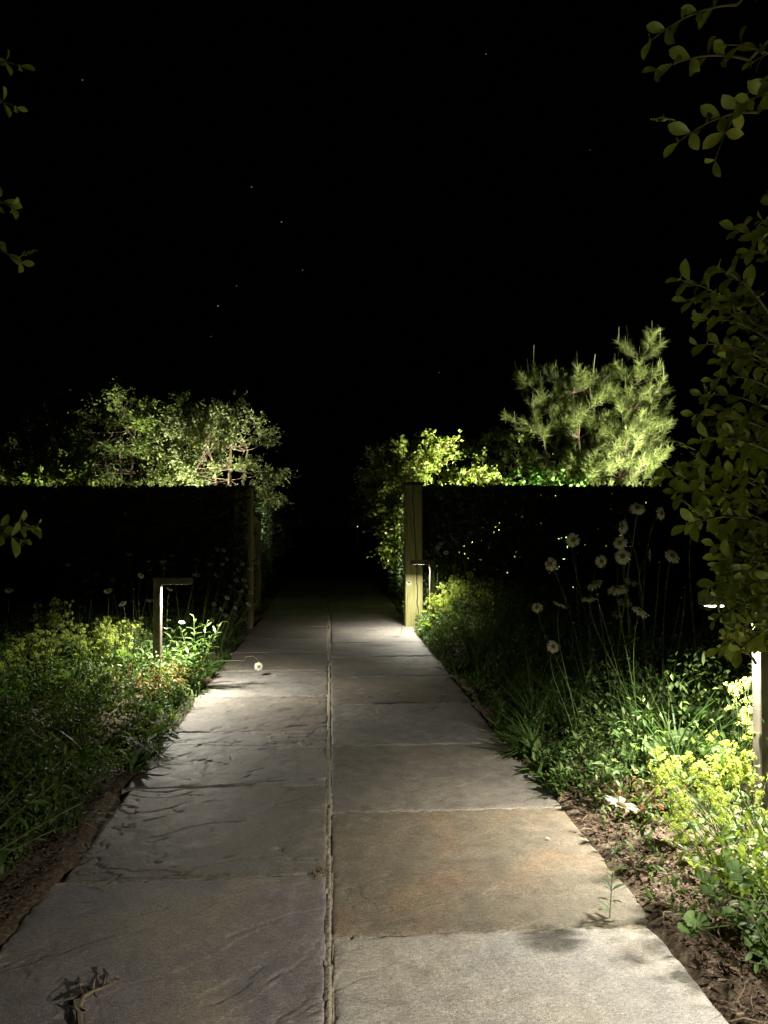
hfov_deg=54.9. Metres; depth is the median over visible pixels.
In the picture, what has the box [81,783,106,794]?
grass tuft
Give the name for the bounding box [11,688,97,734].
grass tuft
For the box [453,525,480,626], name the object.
seed stalk
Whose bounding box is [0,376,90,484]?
tree
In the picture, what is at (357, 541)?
garden light
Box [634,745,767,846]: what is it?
mantle plant
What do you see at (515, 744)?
grass tuft
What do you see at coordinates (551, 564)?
daisy
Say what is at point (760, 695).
bollard light
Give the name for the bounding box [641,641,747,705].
grass tuft
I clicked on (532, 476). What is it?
shrub
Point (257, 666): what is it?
daisy
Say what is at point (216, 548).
daisy
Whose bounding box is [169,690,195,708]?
grass tuft
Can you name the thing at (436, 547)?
daisy
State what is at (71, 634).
grass tuft
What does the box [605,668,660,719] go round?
grass tuft
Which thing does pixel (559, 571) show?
seed stalk
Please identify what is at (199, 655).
leafy plant
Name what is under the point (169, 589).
daisy
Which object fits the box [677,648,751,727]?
grass tuft
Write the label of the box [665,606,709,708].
daisy
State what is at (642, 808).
red tinged plant
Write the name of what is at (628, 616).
daisy
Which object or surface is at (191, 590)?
daisy
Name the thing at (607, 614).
grass tuft
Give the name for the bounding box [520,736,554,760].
leafy plant
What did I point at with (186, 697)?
grass tuft
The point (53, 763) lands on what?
undergrowth
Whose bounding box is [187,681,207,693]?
grass tuft
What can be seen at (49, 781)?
grass tuft
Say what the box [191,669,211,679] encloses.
grass tuft
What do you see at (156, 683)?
red tinged plant
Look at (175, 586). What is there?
daisy
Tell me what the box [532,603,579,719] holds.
daisy
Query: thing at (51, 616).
mantle plant
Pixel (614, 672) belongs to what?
daisy
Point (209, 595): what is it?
daisy
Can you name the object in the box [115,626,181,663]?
grass tuft
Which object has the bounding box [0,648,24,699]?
round leaved plant
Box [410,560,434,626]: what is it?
bollard light
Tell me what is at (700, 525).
daisy
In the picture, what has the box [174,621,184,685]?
daisy
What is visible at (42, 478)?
shrub
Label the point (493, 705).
grass tuft
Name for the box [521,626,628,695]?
grass tuft
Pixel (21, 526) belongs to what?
privet shrub
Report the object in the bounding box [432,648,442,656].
grass tuft
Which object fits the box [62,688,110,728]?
leafy plant
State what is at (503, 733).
grass tuft
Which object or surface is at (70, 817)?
grass tuft
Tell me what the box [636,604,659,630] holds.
grass tuft
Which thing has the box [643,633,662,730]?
daisy
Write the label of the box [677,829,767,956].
mantle leaf cluster
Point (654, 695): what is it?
grass tuft
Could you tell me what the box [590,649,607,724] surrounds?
daisy
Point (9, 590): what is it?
daisy
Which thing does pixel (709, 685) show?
grass tuft
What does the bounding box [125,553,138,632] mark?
daisy
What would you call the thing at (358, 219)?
sky
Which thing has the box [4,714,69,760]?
grass tuft
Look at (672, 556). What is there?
daisy
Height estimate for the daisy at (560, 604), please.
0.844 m
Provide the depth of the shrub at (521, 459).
12.78 m
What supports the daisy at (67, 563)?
on the ground
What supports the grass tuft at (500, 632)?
on the ground
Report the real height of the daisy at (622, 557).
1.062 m
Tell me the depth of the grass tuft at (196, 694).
5.28 m
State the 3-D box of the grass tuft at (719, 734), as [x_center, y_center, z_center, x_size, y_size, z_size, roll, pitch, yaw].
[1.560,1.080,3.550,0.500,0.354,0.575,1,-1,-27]
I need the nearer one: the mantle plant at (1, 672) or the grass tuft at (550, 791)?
the grass tuft at (550, 791)
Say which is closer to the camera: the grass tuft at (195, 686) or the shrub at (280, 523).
the grass tuft at (195, 686)
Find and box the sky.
[0,0,767,528]
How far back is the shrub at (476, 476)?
11.95 m
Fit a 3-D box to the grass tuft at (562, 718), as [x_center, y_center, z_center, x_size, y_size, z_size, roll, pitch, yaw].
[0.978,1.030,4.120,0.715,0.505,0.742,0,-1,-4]
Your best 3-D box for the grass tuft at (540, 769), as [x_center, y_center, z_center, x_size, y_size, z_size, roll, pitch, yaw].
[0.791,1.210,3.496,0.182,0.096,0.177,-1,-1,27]
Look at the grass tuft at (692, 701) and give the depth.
3.84 m
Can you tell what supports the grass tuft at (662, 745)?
on the ground
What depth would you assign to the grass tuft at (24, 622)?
7.71 m
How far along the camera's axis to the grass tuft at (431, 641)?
7.46 m
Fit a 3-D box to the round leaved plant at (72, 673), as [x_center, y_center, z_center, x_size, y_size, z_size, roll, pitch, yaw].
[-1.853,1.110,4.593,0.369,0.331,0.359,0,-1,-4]
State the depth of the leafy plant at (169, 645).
5.77 m
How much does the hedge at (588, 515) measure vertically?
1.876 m
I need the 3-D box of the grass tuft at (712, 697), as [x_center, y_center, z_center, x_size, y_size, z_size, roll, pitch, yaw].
[1.882,0.991,4.259,0.832,0.550,0.804,0,-1,-4]
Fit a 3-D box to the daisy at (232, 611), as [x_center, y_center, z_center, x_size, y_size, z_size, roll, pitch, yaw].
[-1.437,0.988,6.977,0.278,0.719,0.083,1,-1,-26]
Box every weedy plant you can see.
[725,894,767,973]
[747,835,767,902]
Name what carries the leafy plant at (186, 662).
on the ground
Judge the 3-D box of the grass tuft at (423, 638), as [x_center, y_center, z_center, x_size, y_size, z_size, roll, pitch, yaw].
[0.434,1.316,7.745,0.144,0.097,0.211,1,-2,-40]
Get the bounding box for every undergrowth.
[0,601,244,880]
[415,572,767,954]
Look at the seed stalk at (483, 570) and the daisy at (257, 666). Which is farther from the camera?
the seed stalk at (483, 570)
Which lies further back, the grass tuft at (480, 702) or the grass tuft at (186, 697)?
the grass tuft at (186, 697)
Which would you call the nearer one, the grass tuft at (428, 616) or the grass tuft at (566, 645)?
the grass tuft at (566, 645)
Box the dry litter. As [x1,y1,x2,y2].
[0,719,168,942]
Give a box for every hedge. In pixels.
[0,481,273,629]
[385,479,767,622]
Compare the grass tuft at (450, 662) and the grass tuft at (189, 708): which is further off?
the grass tuft at (450, 662)
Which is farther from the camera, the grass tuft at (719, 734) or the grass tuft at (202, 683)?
the grass tuft at (202, 683)
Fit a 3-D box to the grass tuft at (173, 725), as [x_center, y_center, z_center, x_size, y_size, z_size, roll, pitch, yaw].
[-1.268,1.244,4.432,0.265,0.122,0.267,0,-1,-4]
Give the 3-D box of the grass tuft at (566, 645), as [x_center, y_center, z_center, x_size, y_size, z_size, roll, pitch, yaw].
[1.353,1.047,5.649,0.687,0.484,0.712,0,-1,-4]
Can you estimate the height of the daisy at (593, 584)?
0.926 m
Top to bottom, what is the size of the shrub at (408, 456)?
2.876 m
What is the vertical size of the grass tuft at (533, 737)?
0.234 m
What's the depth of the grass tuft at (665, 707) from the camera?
4.04 m
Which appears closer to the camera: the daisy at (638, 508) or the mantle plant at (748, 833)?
the mantle plant at (748, 833)
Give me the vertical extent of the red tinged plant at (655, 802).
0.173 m
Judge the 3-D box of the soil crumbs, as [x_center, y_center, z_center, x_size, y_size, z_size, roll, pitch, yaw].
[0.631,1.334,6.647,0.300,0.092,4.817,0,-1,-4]
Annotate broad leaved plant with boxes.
[0,765,84,873]
[0,820,32,865]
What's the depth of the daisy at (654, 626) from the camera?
4.04 m
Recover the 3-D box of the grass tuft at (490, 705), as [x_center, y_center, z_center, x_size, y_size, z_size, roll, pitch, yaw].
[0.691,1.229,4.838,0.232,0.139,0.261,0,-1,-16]
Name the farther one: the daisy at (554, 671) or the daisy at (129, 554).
the daisy at (129, 554)
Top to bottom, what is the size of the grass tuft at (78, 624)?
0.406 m
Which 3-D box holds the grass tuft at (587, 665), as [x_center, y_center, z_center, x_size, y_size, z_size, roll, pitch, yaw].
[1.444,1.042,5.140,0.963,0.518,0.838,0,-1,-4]
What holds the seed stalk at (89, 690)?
on the ground
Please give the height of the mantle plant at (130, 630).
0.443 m
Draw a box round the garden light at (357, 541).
[357,526,357,556]
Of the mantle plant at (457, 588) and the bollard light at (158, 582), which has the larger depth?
the mantle plant at (457, 588)
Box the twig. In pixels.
[59,968,119,1023]
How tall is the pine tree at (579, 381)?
5.244 m
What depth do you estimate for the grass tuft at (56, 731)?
4.06 m
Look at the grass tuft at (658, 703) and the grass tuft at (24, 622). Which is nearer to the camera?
the grass tuft at (658, 703)
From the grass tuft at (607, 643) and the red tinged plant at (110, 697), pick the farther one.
the grass tuft at (607, 643)
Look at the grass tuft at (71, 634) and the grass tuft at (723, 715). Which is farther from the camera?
the grass tuft at (71, 634)
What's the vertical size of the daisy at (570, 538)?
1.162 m
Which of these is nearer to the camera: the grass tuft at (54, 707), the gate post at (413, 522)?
the grass tuft at (54, 707)
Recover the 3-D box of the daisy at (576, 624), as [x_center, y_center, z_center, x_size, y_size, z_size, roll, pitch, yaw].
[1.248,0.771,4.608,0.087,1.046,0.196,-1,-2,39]
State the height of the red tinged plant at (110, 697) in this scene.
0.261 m
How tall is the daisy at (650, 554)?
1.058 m
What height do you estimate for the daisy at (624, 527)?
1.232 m
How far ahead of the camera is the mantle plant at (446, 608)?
8.17 m
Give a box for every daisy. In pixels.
[0,588,12,705]
[62,562,70,643]
[99,589,112,709]
[119,602,132,710]
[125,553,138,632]
[137,573,147,698]
[163,588,172,666]
[168,554,180,631]
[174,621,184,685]
[178,573,199,640]
[183,563,211,626]
[185,558,200,632]
[198,548,225,638]
[200,547,219,651]
[200,573,217,630]
[204,656,262,670]
[209,578,238,634]
[211,558,228,629]
[216,584,247,643]
[220,578,246,653]
[401,580,411,630]
[435,545,439,613]
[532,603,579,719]
[544,636,568,707]
[545,557,600,734]
[547,640,579,757]
[553,601,587,759]
[566,532,604,718]
[572,622,595,732]
[575,552,588,713]
[581,555,606,726]
[581,596,646,758]
[586,580,628,727]
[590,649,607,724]
[597,593,618,745]
[597,795,638,926]
[604,578,638,701]
[605,611,621,696]
[605,622,614,712]
[607,562,618,716]
[608,502,644,733]
[608,585,642,775]
[613,536,632,727]
[614,549,645,715]
[615,598,632,667]
[618,519,654,724]
[623,546,634,722]
[628,606,648,746]
[636,549,658,711]
[639,507,664,723]
[641,562,659,722]
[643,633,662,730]
[657,549,679,736]
[659,597,682,716]
[664,586,685,727]
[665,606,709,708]
[685,517,704,747]
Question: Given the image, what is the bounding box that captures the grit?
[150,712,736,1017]
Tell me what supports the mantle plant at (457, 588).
on the ground
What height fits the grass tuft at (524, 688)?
0.534 m
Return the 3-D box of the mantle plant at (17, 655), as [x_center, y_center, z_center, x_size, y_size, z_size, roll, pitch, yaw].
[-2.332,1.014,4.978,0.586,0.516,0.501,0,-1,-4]
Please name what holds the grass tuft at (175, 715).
on the ground
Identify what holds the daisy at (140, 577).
on the ground
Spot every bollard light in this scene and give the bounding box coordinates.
[152,577,192,690]
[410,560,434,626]
[698,591,767,832]
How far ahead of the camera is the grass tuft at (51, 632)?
6.95 m
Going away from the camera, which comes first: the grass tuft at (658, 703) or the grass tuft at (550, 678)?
the grass tuft at (658, 703)
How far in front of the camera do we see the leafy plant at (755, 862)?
2.22 m
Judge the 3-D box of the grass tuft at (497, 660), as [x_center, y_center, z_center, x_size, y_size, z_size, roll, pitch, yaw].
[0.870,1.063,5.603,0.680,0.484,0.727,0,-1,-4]
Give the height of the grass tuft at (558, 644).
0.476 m
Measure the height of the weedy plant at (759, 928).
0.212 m
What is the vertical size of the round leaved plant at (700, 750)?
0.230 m
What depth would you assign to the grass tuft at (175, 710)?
4.75 m
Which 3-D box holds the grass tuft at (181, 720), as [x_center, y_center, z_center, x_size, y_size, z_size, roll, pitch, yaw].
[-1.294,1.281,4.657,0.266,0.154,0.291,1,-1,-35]
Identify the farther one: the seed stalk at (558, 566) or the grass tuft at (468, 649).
the seed stalk at (558, 566)
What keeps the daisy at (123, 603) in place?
on the ground
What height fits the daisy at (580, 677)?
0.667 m
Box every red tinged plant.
[71,667,126,707]
[126,662,190,704]
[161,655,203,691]
[595,775,673,821]
[638,774,694,815]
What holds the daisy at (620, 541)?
on the ground
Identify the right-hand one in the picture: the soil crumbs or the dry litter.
the soil crumbs
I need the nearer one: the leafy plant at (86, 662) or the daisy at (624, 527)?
the daisy at (624, 527)
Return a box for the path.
[0,580,728,1023]
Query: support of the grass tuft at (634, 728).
on the ground
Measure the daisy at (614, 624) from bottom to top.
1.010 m
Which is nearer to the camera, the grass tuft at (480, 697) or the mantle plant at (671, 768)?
the mantle plant at (671, 768)
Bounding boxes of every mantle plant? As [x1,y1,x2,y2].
[0,623,11,662]
[0,624,84,700]
[0,652,27,689]
[21,596,78,683]
[59,616,143,688]
[89,616,162,669]
[421,590,457,628]
[437,571,491,629]
[473,575,526,624]
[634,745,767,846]
[653,772,767,901]
[694,732,766,857]
[710,676,753,810]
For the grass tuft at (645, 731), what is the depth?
3.90 m
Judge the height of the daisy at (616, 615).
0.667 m
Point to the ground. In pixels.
(316, 555)
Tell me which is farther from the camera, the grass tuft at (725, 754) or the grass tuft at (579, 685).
the grass tuft at (579, 685)
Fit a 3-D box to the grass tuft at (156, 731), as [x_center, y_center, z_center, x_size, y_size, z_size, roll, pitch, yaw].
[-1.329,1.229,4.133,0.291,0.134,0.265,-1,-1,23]
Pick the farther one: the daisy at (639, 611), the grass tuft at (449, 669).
the grass tuft at (449, 669)
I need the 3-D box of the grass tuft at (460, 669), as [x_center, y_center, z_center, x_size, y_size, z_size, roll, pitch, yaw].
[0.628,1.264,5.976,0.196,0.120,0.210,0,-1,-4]
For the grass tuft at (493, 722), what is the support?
on the ground
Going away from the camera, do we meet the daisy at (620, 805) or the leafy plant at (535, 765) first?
the daisy at (620, 805)
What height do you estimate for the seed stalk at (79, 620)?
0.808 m
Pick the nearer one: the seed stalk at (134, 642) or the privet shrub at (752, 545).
the privet shrub at (752, 545)
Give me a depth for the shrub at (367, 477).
13.64 m
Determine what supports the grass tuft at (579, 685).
on the ground
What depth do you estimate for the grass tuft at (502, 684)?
5.02 m
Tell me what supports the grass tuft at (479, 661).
on the ground
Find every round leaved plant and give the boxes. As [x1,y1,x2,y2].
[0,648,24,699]
[50,665,113,708]
[584,750,625,785]
[642,728,735,784]
[669,705,752,765]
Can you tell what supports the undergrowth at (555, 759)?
on the ground
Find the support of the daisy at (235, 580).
on the ground
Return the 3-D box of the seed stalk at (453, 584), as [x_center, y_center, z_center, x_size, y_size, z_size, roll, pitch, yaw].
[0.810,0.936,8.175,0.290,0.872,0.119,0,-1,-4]
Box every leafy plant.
[0,669,37,709]
[0,688,35,749]
[47,649,121,698]
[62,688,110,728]
[145,628,189,673]
[170,640,207,691]
[177,614,225,681]
[661,791,767,902]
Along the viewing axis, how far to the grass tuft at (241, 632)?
8.04 m
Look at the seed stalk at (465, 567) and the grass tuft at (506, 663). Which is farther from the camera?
the seed stalk at (465, 567)
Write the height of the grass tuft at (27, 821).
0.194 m
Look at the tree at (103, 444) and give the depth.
12.28 m
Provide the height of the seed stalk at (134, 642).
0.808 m
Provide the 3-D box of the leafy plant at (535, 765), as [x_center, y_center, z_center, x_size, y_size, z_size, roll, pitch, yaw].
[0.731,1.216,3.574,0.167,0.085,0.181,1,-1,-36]
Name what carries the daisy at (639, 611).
on the ground
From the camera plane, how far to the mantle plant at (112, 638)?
5.17 m
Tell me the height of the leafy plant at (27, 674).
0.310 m
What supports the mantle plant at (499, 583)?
on the ground
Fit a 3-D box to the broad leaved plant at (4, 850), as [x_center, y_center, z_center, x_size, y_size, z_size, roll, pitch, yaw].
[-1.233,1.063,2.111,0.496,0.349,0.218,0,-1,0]
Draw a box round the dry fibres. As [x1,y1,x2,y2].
[507,738,767,1023]
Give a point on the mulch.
(724, 965)
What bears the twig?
on the path
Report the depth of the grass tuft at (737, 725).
3.67 m
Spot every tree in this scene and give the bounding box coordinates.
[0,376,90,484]
[9,377,240,502]
[126,390,300,516]
[500,325,678,587]
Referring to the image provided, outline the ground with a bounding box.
[0,529,767,1023]
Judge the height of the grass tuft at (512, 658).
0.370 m
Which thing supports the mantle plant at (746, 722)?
on the ground
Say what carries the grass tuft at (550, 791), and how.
on the ground
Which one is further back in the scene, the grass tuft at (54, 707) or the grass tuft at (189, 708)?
the grass tuft at (189, 708)
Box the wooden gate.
[253,511,260,619]
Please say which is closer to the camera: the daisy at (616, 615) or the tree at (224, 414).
the daisy at (616, 615)
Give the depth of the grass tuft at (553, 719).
4.16 m
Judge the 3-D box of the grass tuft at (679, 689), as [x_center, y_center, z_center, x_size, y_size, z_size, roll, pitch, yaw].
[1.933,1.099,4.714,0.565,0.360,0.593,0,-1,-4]
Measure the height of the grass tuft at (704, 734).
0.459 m
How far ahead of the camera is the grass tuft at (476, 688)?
5.20 m
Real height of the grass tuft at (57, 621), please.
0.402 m
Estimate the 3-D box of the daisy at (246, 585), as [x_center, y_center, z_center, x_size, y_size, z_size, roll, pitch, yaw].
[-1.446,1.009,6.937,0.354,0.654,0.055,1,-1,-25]
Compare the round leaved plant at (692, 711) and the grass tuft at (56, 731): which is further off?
the grass tuft at (56, 731)
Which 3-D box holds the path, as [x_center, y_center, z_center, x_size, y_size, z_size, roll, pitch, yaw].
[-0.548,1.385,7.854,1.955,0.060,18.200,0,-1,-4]
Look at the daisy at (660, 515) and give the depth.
4.23 m
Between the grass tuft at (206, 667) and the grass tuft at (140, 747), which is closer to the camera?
the grass tuft at (140, 747)
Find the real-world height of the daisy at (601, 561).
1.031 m
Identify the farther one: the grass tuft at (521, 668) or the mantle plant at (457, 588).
the mantle plant at (457, 588)
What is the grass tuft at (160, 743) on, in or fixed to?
on the ground
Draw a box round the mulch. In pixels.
[503,728,767,1021]
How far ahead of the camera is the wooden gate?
9.89 m
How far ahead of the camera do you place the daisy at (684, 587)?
3.91 m
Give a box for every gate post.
[233,485,254,629]
[402,482,424,626]
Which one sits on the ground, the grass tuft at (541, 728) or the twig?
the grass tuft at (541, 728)
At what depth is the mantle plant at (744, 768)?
2.57 m
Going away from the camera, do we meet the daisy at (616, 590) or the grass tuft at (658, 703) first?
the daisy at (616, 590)
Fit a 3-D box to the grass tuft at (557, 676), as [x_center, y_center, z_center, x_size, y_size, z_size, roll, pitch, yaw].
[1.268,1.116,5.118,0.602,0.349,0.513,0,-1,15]
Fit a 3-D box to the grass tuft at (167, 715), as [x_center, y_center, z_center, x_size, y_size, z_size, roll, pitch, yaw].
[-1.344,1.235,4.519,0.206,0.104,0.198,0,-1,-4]
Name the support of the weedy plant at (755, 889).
on the ground
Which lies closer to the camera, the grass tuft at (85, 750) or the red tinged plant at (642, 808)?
the red tinged plant at (642, 808)
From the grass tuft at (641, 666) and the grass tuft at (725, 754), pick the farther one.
the grass tuft at (641, 666)
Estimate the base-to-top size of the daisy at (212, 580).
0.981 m
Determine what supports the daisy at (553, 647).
on the ground
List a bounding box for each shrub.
[0,49,41,557]
[0,433,52,486]
[0,454,101,556]
[110,470,179,537]
[260,484,303,586]
[343,433,443,591]
[360,428,470,568]
[446,447,523,569]
[450,425,555,506]
[503,466,590,559]
[641,0,767,668]
[672,415,767,589]
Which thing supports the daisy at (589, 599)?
on the ground
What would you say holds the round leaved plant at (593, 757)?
on the ground
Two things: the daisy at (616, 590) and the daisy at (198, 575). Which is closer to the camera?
the daisy at (616, 590)
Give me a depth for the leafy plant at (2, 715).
3.97 m
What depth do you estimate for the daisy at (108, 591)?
4.77 m
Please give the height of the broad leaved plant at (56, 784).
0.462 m
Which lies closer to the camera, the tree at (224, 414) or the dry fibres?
the dry fibres
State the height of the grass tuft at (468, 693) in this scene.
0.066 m
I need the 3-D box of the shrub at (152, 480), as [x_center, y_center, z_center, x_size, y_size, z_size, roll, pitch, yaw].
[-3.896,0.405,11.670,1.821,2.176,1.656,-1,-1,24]
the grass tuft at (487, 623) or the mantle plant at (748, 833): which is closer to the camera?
the mantle plant at (748, 833)
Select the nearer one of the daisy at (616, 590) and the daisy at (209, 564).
the daisy at (616, 590)
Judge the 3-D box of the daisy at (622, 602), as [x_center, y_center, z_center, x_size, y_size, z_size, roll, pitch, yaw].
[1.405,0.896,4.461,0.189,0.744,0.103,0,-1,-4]
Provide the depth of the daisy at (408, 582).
8.27 m
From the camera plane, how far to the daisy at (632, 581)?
4.72 m
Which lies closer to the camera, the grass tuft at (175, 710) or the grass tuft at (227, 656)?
the grass tuft at (175, 710)
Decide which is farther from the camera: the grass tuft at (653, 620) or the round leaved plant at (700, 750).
the grass tuft at (653, 620)
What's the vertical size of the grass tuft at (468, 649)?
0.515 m
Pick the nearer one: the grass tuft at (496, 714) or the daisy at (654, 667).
the daisy at (654, 667)
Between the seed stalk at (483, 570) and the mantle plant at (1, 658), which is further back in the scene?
the seed stalk at (483, 570)
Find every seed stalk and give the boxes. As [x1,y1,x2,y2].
[73,593,82,701]
[79,644,92,740]
[123,588,137,711]
[445,561,468,621]
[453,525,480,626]
[476,535,502,614]
[535,528,573,621]
[550,545,574,618]
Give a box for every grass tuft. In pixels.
[2,791,57,833]
[3,600,47,637]
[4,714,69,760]
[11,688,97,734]
[16,697,72,737]
[26,771,80,799]
[31,613,61,641]
[36,725,77,739]
[38,603,70,632]
[40,792,114,842]
[42,712,137,775]
[44,611,120,649]
[65,609,95,637]
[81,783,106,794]
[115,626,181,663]
[121,749,166,773]
[126,729,167,756]
[129,725,179,757]
[131,721,173,742]
[148,715,185,737]
[155,708,175,722]
[160,706,187,729]
[164,706,185,720]
[165,703,183,713]
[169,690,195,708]
[169,707,186,723]
[180,693,200,710]
[183,690,198,699]
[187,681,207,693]
[188,686,211,700]
[190,679,209,688]
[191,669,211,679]
[196,666,218,677]
[203,663,221,674]
[207,663,225,670]
[217,652,229,659]
[234,625,246,637]
[421,600,441,626]
[421,633,432,641]
[422,636,436,646]
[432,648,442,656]
[433,612,506,663]
[438,658,456,669]
[439,614,504,675]
[442,660,471,675]
[452,662,469,675]
[458,690,472,697]
[459,600,520,649]
[463,624,528,682]
[466,692,484,700]
[468,659,543,695]
[471,681,486,696]
[472,635,597,722]
[473,622,521,654]
[475,696,489,706]
[477,688,501,710]
[479,662,567,735]
[480,690,511,714]
[483,713,521,734]
[484,711,573,763]
[485,645,538,675]
[486,644,546,694]
[486,709,507,719]
[488,643,540,676]
[495,729,511,738]
[495,733,540,758]
[509,658,618,740]
[514,665,598,737]
[519,616,601,666]
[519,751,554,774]
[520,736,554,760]
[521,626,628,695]
[528,620,585,679]
[530,759,565,779]
[531,773,572,797]
[532,656,572,702]
[535,650,600,696]
[540,645,626,713]
[545,652,733,765]
[550,635,628,699]
[561,610,678,689]
[569,620,640,667]
[584,591,633,634]
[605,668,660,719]
[606,669,743,789]
[608,610,643,654]
[611,642,665,689]
[611,693,677,746]
[617,651,747,756]
[620,663,678,714]
[624,664,743,751]
[628,594,690,640]
[631,680,705,733]
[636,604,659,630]
[640,635,751,730]
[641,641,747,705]
[649,681,711,735]
[654,660,710,705]
[672,710,752,796]
[675,701,748,767]
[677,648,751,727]
[679,671,752,766]
[681,658,748,712]
[692,688,745,736]
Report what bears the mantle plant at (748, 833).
on the ground
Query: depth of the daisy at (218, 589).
7.62 m
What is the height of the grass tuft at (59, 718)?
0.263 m
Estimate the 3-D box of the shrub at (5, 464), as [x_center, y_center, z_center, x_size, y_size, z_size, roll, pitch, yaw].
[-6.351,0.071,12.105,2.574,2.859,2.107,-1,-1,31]
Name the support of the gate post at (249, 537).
on the ground
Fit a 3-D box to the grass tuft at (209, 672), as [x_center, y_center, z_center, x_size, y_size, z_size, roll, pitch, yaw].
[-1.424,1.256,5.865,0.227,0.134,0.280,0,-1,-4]
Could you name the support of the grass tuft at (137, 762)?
on the ground
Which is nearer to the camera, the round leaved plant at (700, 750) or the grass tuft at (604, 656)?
the round leaved plant at (700, 750)
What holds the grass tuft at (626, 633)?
on the ground
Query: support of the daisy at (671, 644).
on the ground
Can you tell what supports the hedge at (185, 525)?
on the ground
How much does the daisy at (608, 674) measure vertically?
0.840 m
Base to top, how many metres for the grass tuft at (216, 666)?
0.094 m

